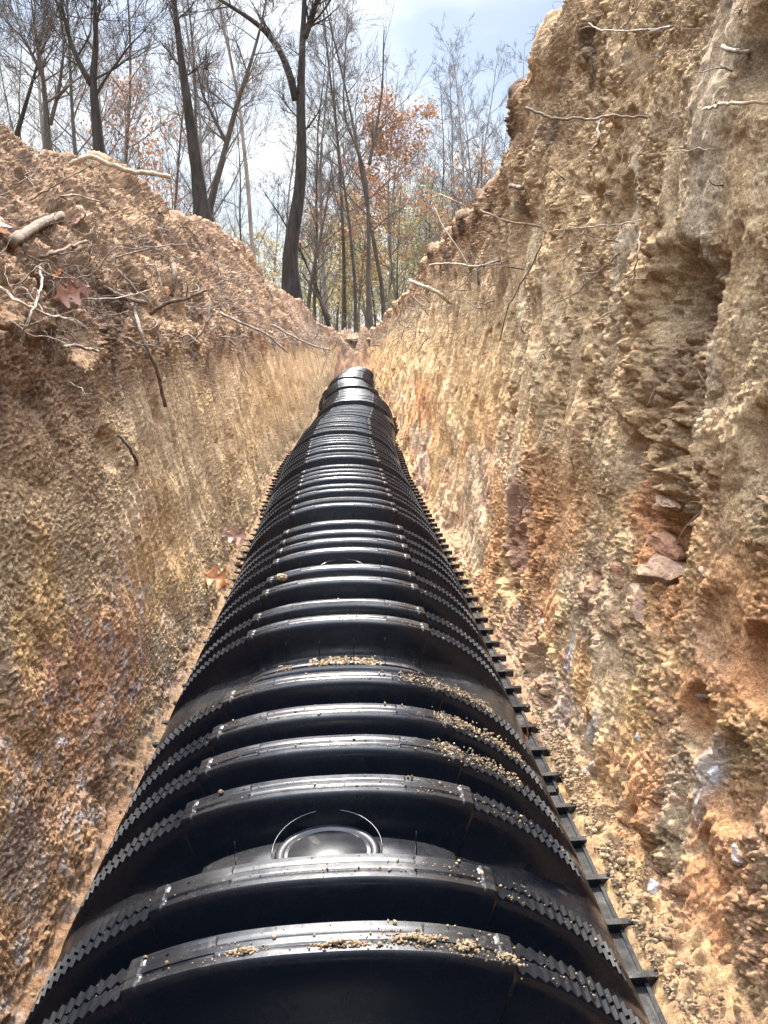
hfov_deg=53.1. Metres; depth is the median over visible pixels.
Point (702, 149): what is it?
root
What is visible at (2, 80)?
tree
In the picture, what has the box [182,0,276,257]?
tree
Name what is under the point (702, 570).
rock
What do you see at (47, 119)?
tree
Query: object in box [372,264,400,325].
tree
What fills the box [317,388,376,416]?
leaching chamber
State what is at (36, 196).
twig
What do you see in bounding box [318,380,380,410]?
leaching chamber
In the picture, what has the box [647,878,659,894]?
rock
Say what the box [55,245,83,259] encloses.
root
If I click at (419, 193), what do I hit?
tree
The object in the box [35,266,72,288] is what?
root
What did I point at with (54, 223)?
root
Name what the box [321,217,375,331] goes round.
tree
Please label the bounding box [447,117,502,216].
tree
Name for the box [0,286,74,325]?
twig
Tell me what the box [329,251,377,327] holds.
tree
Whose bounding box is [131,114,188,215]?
tree
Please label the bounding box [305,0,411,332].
tree
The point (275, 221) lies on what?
tree
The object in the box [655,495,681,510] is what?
rock
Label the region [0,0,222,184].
tree
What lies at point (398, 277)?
tree
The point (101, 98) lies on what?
tree
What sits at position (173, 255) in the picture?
root
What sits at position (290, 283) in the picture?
tree
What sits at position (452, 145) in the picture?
tree
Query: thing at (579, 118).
root
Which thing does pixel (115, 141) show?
tree
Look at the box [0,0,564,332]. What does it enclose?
sky
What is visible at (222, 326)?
root
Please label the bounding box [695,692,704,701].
rock
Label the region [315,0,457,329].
tree
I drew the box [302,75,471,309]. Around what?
tree
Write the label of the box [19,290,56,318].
root
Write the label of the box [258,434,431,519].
leaching chamber
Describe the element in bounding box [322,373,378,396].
leaching chamber
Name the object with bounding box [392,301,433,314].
root
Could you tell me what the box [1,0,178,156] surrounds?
tree
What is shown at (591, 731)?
rock
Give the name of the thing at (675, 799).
rock
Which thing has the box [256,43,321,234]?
tree
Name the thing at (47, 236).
root
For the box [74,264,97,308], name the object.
root
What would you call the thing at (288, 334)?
root
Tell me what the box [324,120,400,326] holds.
tree
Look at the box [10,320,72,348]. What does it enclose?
root
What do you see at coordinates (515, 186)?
root
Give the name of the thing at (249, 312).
root
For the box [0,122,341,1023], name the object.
earth bank
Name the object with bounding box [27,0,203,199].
tree
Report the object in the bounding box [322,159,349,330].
tree
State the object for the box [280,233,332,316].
tree
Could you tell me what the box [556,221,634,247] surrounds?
root
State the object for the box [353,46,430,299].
tree
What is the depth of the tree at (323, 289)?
24.31 m
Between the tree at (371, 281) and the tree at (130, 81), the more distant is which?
the tree at (371, 281)
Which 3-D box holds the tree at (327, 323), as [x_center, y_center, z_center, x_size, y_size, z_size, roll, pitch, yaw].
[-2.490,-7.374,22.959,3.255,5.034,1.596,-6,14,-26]
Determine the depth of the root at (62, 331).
1.59 m
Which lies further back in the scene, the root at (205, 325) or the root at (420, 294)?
the root at (420, 294)
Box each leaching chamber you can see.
[25,671,666,1023]
[129,519,563,796]
[224,464,472,599]
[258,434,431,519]
[273,415,409,478]
[309,392,399,432]
[313,405,399,449]
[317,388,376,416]
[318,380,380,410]
[320,378,368,400]
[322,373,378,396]
[326,370,374,389]
[340,367,373,380]
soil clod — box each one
[65,230,73,242]
[75,205,83,211]
[86,159,95,167]
[108,200,115,208]
[277,574,286,580]
[519,667,526,673]
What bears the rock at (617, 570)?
on the earth wall
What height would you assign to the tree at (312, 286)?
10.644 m
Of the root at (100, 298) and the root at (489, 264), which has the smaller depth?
the root at (100, 298)
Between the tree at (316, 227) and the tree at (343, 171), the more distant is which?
the tree at (343, 171)
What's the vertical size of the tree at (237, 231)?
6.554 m
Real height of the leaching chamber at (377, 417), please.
0.313 m
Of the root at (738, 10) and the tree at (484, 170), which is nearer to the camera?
the root at (738, 10)
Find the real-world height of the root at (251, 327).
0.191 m
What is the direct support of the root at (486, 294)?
attached to the earth wall
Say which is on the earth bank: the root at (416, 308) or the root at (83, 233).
the root at (83, 233)
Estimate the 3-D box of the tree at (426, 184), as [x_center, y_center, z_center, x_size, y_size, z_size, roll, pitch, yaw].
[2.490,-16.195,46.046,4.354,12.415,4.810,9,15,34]
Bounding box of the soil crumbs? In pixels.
[65,464,637,1023]
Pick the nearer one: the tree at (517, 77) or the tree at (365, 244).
the tree at (517, 77)
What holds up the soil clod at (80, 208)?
on the earth bank
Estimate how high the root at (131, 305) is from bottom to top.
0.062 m
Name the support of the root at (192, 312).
attached to the earth bank
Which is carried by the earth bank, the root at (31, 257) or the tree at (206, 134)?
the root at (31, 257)
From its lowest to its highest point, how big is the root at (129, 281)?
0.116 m
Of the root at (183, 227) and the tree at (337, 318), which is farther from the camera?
the tree at (337, 318)
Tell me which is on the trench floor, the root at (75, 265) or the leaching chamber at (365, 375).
the leaching chamber at (365, 375)
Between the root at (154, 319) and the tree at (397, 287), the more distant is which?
the tree at (397, 287)
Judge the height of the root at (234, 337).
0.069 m
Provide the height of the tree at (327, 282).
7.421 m
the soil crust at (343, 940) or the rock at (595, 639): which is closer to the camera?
the soil crust at (343, 940)
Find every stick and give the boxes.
[4,211,64,247]
[39,240,86,258]
[149,276,206,315]
[169,263,177,296]
[409,280,450,304]
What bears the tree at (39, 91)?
on the ground
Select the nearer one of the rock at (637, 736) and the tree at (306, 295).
the rock at (637, 736)
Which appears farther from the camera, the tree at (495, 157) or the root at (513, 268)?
the tree at (495, 157)
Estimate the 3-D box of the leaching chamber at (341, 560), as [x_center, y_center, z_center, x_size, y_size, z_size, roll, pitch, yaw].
[-0.113,0.306,2.097,0.916,0.313,1.227,-2,13,-2]
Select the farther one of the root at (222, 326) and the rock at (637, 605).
the root at (222, 326)
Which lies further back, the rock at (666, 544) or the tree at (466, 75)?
the tree at (466, 75)
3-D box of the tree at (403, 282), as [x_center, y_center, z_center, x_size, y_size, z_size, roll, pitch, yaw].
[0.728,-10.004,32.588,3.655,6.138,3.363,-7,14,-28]
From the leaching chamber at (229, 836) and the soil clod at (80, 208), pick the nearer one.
the leaching chamber at (229, 836)
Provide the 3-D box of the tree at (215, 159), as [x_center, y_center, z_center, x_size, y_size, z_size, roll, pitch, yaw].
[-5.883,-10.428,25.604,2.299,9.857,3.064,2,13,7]
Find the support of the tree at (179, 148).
on the ground
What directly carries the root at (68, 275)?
attached to the earth bank
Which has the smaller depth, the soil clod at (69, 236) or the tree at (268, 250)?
the soil clod at (69, 236)
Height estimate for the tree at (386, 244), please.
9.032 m
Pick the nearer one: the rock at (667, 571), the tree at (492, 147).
the rock at (667, 571)
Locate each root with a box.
[2,216,34,221]
[2,265,30,317]
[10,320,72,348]
[13,136,52,184]
[13,244,54,286]
[14,274,56,308]
[16,266,55,346]
[18,306,65,330]
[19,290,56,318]
[22,249,53,265]
[30,221,63,246]
[35,241,64,284]
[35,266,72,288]
[35,313,71,356]
[43,257,106,300]
[48,205,70,243]
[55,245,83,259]
[57,306,77,329]
[57,324,85,346]
[60,317,100,351]
[61,271,91,291]
[61,343,98,352]
[62,266,115,290]
[66,227,95,234]
[67,379,91,399]
[74,234,169,284]
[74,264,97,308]
[74,277,96,317]
[81,301,121,330]
[84,290,148,304]
[87,236,101,261]
[96,259,111,290]
[103,285,147,304]
[112,215,157,233]
[114,240,198,258]
[114,296,141,316]
[117,434,138,465]
[120,272,160,314]
[121,333,171,352]
[131,303,166,406]
[144,261,165,286]
[144,317,166,337]
[151,246,170,258]
[165,245,183,261]
[178,226,214,244]
[181,334,221,354]
[188,306,201,319]
[189,287,221,345]
[196,281,231,306]
[201,303,243,316]
[203,262,240,284]
[210,320,239,333]
[216,278,253,290]
[219,312,287,352]
[220,335,252,349]
[232,305,264,325]
[233,327,270,338]
[239,307,281,333]
[263,326,312,346]
[272,324,329,352]
[296,329,327,357]
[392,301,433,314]
[404,297,428,315]
[406,288,429,302]
[429,258,500,268]
[436,297,463,313]
[441,290,481,310]
[446,266,484,308]
[462,298,493,304]
[474,284,496,311]
[475,258,507,283]
[480,209,540,255]
[494,266,524,283]
[499,242,542,339]
[508,183,523,189]
[525,106,647,120]
[538,159,564,179]
[552,252,620,304]
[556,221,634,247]
[563,246,578,270]
[570,271,600,287]
[572,150,594,166]
[576,8,673,37]
[580,233,618,243]
[580,311,611,323]
[592,118,603,149]
[604,193,624,209]
[606,232,660,284]
[619,0,642,29]
[642,55,664,63]
[654,147,714,153]
[661,1,692,31]
[671,41,701,72]
[693,63,732,88]
[702,100,767,110]
[720,44,750,54]
[725,8,741,18]
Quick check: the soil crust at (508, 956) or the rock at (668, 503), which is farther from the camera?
the rock at (668, 503)
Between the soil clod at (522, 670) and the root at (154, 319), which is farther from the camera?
the root at (154, 319)
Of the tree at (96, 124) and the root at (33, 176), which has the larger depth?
the tree at (96, 124)
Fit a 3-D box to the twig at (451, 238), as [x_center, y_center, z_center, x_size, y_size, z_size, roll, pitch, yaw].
[0.306,-1.294,3.609,0.021,0.362,0.667,-2,13,-10]
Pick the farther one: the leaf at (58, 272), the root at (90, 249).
the root at (90, 249)
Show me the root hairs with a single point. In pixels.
(382, 334)
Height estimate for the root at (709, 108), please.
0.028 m
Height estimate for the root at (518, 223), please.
0.128 m
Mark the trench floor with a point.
(716, 977)
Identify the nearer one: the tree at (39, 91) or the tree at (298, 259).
the tree at (39, 91)
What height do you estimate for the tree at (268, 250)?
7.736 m
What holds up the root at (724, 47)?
attached to the earth wall
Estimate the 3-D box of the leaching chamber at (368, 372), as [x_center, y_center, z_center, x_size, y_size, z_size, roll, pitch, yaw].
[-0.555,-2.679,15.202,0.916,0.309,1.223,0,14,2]
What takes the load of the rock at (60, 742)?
on the earth bank
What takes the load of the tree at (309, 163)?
on the ground
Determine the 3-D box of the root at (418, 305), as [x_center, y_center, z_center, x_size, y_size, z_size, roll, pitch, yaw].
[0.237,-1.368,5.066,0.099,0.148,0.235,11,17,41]
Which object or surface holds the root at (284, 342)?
hanging from the earth bank
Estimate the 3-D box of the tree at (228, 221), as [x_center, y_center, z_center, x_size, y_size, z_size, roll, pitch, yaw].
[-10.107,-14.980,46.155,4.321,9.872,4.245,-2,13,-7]
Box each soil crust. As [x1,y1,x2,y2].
[211,944,268,960]
[310,935,378,950]
[360,928,464,948]
[445,932,496,961]
[488,949,527,979]
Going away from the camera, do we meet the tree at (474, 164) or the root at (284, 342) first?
the root at (284, 342)
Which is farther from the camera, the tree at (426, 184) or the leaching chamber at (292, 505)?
the tree at (426, 184)
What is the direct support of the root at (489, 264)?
attached to the earth wall
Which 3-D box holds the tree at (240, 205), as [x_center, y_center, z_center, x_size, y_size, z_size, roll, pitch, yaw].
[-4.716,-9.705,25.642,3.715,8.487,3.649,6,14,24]
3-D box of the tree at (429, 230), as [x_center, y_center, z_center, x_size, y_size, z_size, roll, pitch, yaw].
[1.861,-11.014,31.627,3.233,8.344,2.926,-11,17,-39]
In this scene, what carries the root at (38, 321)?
on the earth bank
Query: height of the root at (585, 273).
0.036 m
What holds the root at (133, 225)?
on the earth bank
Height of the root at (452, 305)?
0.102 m
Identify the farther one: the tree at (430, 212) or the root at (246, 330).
the tree at (430, 212)
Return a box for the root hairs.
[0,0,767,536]
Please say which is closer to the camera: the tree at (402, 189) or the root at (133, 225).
the root at (133, 225)
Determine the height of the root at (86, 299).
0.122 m
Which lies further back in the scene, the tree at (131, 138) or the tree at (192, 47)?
the tree at (131, 138)
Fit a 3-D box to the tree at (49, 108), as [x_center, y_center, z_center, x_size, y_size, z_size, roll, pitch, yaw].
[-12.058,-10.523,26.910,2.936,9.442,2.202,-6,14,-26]
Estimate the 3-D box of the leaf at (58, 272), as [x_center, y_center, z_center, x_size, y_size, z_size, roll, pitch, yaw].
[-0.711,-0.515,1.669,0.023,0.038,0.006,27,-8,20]
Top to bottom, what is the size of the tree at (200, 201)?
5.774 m
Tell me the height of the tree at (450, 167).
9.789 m
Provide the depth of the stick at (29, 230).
1.68 m
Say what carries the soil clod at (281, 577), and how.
on the leaching chamber at (341, 560)
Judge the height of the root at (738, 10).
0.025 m
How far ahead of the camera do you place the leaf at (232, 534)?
3.02 m
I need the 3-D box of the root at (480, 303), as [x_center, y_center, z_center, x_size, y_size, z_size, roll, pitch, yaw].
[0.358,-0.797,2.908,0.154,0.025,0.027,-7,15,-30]
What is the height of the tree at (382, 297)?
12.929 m
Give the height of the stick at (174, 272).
0.124 m
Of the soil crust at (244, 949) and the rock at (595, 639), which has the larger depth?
the rock at (595, 639)
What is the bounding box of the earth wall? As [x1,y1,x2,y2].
[370,0,767,1023]
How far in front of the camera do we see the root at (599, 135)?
1.68 m
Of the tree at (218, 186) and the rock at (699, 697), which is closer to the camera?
the rock at (699, 697)
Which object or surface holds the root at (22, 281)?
on the earth bank
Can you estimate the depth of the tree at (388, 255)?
36.27 m
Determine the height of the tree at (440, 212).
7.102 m
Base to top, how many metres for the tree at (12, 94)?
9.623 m
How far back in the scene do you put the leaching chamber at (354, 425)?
5.57 m
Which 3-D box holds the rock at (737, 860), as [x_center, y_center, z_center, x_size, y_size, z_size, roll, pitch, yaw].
[0.498,0.482,1.080,0.021,0.028,0.027,4,13,17]
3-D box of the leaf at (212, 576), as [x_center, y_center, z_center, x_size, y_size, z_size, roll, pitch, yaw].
[-0.552,0.222,2.538,0.150,0.037,0.093,26,48,-14]
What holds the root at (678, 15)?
attached to the earth wall
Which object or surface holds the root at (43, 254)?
on the earth bank
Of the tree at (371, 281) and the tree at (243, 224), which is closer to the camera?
the tree at (371, 281)
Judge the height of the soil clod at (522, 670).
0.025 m
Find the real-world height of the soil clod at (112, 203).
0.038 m
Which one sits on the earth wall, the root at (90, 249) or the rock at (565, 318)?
the rock at (565, 318)
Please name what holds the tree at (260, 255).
on the ground
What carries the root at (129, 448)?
attached to the earth bank
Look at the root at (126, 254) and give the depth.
2.14 m
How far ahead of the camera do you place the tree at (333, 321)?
57.79 m
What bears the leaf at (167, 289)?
on the earth bank
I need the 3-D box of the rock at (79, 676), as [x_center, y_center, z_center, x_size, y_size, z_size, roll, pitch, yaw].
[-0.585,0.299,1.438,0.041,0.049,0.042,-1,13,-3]
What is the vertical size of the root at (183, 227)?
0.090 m
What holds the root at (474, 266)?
attached to the earth wall
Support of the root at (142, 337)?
hanging from the earth bank
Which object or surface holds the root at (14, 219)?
on the earth bank
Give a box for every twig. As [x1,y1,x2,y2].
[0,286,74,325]
[30,156,98,200]
[58,194,99,201]
[433,207,469,270]
[440,194,464,206]
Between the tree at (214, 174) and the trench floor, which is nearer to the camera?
the trench floor
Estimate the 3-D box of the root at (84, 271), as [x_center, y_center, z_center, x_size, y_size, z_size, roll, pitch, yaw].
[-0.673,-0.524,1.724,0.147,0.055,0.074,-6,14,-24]
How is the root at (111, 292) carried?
attached to the earth bank
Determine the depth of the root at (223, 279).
4.19 m
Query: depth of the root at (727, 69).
1.13 m
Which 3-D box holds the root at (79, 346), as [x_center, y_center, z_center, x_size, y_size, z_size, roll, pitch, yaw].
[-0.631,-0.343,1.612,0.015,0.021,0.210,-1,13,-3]
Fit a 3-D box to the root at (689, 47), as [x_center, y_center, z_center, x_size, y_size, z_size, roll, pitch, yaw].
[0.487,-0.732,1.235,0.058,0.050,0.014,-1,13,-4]
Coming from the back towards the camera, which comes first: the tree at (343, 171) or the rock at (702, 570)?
the tree at (343, 171)
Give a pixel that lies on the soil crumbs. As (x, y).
(411, 678)
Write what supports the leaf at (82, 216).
on the earth bank
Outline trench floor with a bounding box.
[238,325,766,1023]
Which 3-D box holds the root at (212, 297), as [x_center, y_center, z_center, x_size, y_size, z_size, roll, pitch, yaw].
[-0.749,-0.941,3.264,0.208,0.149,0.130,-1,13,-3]
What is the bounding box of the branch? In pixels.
[68,154,170,178]
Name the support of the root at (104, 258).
attached to the earth bank
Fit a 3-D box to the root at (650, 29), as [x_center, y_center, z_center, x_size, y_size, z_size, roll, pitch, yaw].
[0.481,-1.023,1.612,0.045,0.232,0.620,0,13,0]
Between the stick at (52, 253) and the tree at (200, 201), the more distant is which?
the tree at (200, 201)
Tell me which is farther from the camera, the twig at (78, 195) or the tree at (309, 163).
the tree at (309, 163)
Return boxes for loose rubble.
[30,479,737,1023]
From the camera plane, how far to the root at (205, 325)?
2.70 m
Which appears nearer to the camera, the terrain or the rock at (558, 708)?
the rock at (558, 708)
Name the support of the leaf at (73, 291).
on the earth bank
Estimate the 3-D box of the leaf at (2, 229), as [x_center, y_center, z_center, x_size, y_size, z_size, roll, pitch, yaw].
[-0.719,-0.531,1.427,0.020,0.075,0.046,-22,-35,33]
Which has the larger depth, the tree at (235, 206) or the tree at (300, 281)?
the tree at (300, 281)
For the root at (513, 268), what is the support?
attached to the earth wall
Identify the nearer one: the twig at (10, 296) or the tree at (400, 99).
the twig at (10, 296)
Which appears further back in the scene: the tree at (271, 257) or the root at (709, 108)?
the tree at (271, 257)
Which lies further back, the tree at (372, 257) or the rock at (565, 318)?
the tree at (372, 257)
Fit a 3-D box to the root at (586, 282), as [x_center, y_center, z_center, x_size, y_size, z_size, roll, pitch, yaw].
[0.463,-0.533,1.777,0.012,0.087,0.406,-1,13,-7]
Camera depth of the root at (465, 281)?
3.05 m
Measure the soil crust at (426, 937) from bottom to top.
0.017 m
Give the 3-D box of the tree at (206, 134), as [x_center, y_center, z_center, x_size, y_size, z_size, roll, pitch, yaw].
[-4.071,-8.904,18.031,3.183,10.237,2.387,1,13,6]
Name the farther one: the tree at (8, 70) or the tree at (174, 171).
the tree at (174, 171)
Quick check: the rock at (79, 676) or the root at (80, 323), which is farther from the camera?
the root at (80, 323)
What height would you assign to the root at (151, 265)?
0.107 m
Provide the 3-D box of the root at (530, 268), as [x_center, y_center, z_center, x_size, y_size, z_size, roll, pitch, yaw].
[0.409,-0.660,2.373,0.015,0.258,0.619,0,13,-1]
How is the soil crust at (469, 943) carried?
on the leaching chamber at (229, 836)
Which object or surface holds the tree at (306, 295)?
on the ground
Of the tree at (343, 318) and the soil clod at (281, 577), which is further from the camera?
the tree at (343, 318)
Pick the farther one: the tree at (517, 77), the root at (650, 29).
the tree at (517, 77)
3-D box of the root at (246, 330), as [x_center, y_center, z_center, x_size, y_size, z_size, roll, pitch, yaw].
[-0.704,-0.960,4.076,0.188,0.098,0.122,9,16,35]
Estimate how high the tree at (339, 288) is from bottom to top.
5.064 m
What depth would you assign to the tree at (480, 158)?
32.18 m
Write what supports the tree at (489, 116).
on the ground
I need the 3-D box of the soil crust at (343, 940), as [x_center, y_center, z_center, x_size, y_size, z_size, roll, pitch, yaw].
[-0.040,0.444,0.795,0.075,0.009,0.018,-1,13,-3]
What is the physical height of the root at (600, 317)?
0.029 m
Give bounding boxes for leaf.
[0,217,10,232]
[47,278,90,307]
[52,268,61,278]
[70,212,93,223]
[164,286,169,296]
[203,564,230,588]
[221,524,250,545]
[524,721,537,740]
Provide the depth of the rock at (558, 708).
1.82 m
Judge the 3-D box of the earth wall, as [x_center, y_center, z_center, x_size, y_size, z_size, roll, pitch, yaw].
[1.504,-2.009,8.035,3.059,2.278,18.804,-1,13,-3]
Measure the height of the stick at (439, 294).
0.125 m
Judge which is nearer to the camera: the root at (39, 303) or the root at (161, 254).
the root at (39, 303)
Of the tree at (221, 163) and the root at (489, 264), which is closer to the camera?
the root at (489, 264)
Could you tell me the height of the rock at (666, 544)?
0.059 m
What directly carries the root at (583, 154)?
attached to the earth wall
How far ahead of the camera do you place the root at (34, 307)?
1.29 m
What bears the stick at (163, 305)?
on the earth bank
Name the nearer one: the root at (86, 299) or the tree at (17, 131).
the root at (86, 299)
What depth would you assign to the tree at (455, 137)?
37.58 m
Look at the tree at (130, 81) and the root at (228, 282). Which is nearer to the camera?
the root at (228, 282)
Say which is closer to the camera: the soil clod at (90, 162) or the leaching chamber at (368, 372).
the soil clod at (90, 162)
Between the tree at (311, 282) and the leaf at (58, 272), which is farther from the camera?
the tree at (311, 282)
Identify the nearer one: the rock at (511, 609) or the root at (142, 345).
the root at (142, 345)
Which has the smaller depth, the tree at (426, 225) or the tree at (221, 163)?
the tree at (221, 163)
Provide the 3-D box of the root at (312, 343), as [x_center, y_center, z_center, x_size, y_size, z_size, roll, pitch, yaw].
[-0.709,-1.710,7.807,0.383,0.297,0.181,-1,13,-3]
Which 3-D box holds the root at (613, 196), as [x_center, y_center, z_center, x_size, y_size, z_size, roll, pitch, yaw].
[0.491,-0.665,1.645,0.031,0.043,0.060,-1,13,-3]
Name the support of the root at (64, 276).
on the earth bank
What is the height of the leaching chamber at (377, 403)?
0.309 m
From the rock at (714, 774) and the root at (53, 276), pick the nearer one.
the rock at (714, 774)
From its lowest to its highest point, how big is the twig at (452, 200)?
0.076 m
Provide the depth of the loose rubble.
1.29 m
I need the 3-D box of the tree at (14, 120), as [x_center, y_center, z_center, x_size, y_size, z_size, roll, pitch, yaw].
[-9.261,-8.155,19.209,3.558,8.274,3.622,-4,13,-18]
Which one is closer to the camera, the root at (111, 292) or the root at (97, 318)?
the root at (97, 318)
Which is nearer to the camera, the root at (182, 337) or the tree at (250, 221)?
the root at (182, 337)
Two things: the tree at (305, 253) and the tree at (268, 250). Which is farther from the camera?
the tree at (305, 253)
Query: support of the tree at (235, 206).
on the ground
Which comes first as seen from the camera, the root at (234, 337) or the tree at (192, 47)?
the root at (234, 337)
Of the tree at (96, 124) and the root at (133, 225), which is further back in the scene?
the tree at (96, 124)
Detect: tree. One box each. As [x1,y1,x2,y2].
[0,0,22,129]
[0,0,103,136]
[0,0,115,146]
[0,0,158,150]
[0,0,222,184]
[0,3,33,137]
[0,5,69,150]
[0,20,56,150]
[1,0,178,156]
[23,63,66,151]
[26,0,213,153]
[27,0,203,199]
[75,16,148,166]
[76,56,190,217]
[81,60,189,216]
[104,103,124,163]
[115,0,291,218]
[125,0,277,178]
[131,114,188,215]
[132,0,218,221]
[133,0,233,215]
[134,0,310,215]
[141,0,341,302]
[148,111,223,218]
[150,142,182,209]
[159,27,241,217]
[169,109,244,233]
[171,174,192,213]
[172,79,247,233]
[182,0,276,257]
[185,81,287,252]
[190,183,248,243]
[214,219,249,247]
[218,194,267,277]
[225,120,367,320]
[225,168,249,245]
[239,218,281,279]
[239,223,280,283]
[240,176,354,326]
[248,8,381,320]
[249,158,289,281]
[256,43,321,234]
[259,0,366,310]
[261,129,371,325]
[263,0,394,330]
[264,230,281,289]
[272,245,310,311]
[275,0,439,320]
[276,206,357,323]
[276,216,329,313]
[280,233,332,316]
[298,194,327,304]
[299,158,402,330]
[301,219,332,323]
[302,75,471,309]
[303,212,358,328]
[304,134,383,330]
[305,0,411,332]
[307,238,358,330]
[311,215,384,331]
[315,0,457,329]
[321,85,363,329]
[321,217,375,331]
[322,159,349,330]
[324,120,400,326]
[325,182,401,326]
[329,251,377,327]
[331,134,400,326]
[332,196,426,322]
[332,230,377,321]
[333,217,398,323]
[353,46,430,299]
[353,272,391,324]
[358,158,431,306]
[370,183,414,301]
[370,199,435,307]
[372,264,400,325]
[379,233,413,306]
[380,90,426,300]
[381,133,438,273]
[383,144,421,289]
[391,54,469,240]
[393,170,450,292]
[394,136,450,273]
[394,167,445,288]
[395,156,471,285]
[399,139,451,274]
[402,161,467,272]
[410,39,476,221]
[411,193,461,257]
[416,13,510,209]
[417,114,474,239]
[422,148,491,252]
[427,163,455,238]
[431,107,507,228]
[440,56,508,210]
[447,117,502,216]
[450,128,506,206]
[453,40,513,203]
[456,117,508,211]
[467,151,497,208]
[468,24,538,182]
[486,135,508,180]
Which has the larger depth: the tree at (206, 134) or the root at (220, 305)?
the tree at (206, 134)
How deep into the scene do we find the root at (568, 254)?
1.89 m
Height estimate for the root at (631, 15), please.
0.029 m
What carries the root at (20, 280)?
on the earth bank
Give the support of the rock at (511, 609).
on the earth wall
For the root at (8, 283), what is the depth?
1.32 m
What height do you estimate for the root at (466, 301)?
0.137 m
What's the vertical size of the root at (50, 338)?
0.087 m
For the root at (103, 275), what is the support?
on the earth bank
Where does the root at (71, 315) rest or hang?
on the earth bank
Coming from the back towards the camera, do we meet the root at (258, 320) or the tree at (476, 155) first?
the tree at (476, 155)
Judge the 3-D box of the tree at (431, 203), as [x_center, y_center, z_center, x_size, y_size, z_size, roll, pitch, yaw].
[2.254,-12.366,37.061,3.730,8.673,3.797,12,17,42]
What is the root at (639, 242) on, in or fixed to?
hanging from the earth wall
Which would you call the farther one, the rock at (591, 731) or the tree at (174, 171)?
the tree at (174, 171)
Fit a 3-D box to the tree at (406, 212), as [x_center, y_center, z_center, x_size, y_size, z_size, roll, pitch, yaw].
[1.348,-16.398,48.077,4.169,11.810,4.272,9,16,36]
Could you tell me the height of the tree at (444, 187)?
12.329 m
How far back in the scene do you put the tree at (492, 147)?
36.68 m
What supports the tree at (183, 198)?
on the ground
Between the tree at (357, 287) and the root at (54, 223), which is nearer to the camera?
the root at (54, 223)
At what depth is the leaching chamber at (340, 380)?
11.81 m
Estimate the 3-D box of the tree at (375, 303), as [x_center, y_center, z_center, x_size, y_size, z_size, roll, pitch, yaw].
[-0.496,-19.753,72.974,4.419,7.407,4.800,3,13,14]
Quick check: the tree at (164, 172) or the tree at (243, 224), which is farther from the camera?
the tree at (243, 224)
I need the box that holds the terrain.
[339,333,370,338]
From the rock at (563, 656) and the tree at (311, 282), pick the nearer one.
the rock at (563, 656)
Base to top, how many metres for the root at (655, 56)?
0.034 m
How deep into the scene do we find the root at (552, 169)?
2.00 m
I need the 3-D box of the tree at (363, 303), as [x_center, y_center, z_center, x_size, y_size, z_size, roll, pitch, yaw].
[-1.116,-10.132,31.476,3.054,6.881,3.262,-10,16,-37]
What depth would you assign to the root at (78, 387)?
1.54 m
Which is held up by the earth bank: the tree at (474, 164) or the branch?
the branch
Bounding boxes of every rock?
[58,738,63,746]
[76,671,81,683]
[509,599,515,614]
[556,695,562,712]
[558,651,566,663]
[562,316,573,322]
[585,719,596,745]
[590,633,603,644]
[609,564,624,588]
[625,583,646,622]
[635,731,640,741]
[636,554,686,585]
[643,531,686,560]
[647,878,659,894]
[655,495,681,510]
[668,793,681,806]
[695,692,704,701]
[698,566,705,578]
[707,765,724,787]
[730,843,745,865]
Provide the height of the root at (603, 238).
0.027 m
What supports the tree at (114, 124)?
on the ground
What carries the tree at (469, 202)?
on the ground
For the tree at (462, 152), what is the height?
10.701 m

